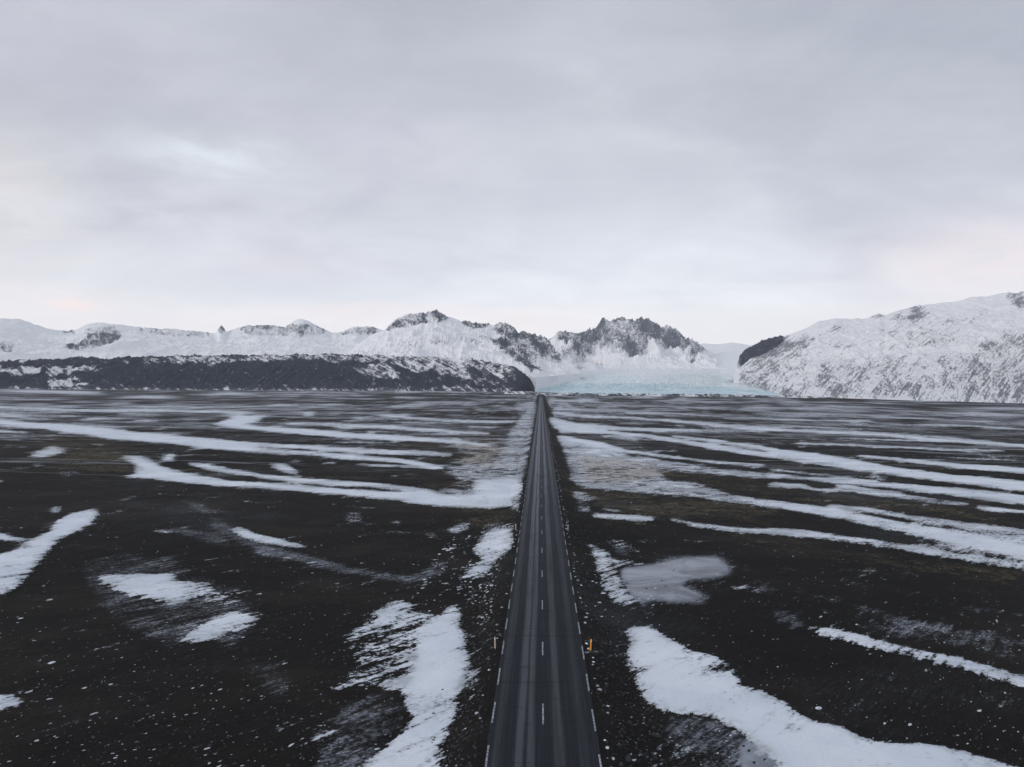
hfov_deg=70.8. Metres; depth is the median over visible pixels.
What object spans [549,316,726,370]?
rocky mountain
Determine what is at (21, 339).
snowy mountain
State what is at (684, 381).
glacier
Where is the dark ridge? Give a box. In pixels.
[0,353,534,391]
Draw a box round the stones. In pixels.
[0,471,1023,766]
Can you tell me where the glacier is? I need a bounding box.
[535,349,779,395]
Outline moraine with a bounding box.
[503,391,832,397]
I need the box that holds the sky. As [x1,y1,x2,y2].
[0,0,1023,344]
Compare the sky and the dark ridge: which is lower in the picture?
the dark ridge
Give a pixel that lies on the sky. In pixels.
(748, 172)
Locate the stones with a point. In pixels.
(628, 757)
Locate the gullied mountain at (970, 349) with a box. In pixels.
[734,291,1023,402]
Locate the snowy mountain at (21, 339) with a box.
[0,318,381,361]
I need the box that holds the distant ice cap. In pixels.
[700,342,752,352]
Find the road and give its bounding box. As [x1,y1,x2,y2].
[484,396,602,766]
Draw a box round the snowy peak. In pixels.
[351,309,579,388]
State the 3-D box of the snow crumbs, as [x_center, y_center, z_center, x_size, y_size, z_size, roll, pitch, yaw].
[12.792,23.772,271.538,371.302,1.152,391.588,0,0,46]
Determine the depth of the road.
58.88 m
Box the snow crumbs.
[0,425,1019,766]
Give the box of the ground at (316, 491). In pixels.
[0,389,1023,766]

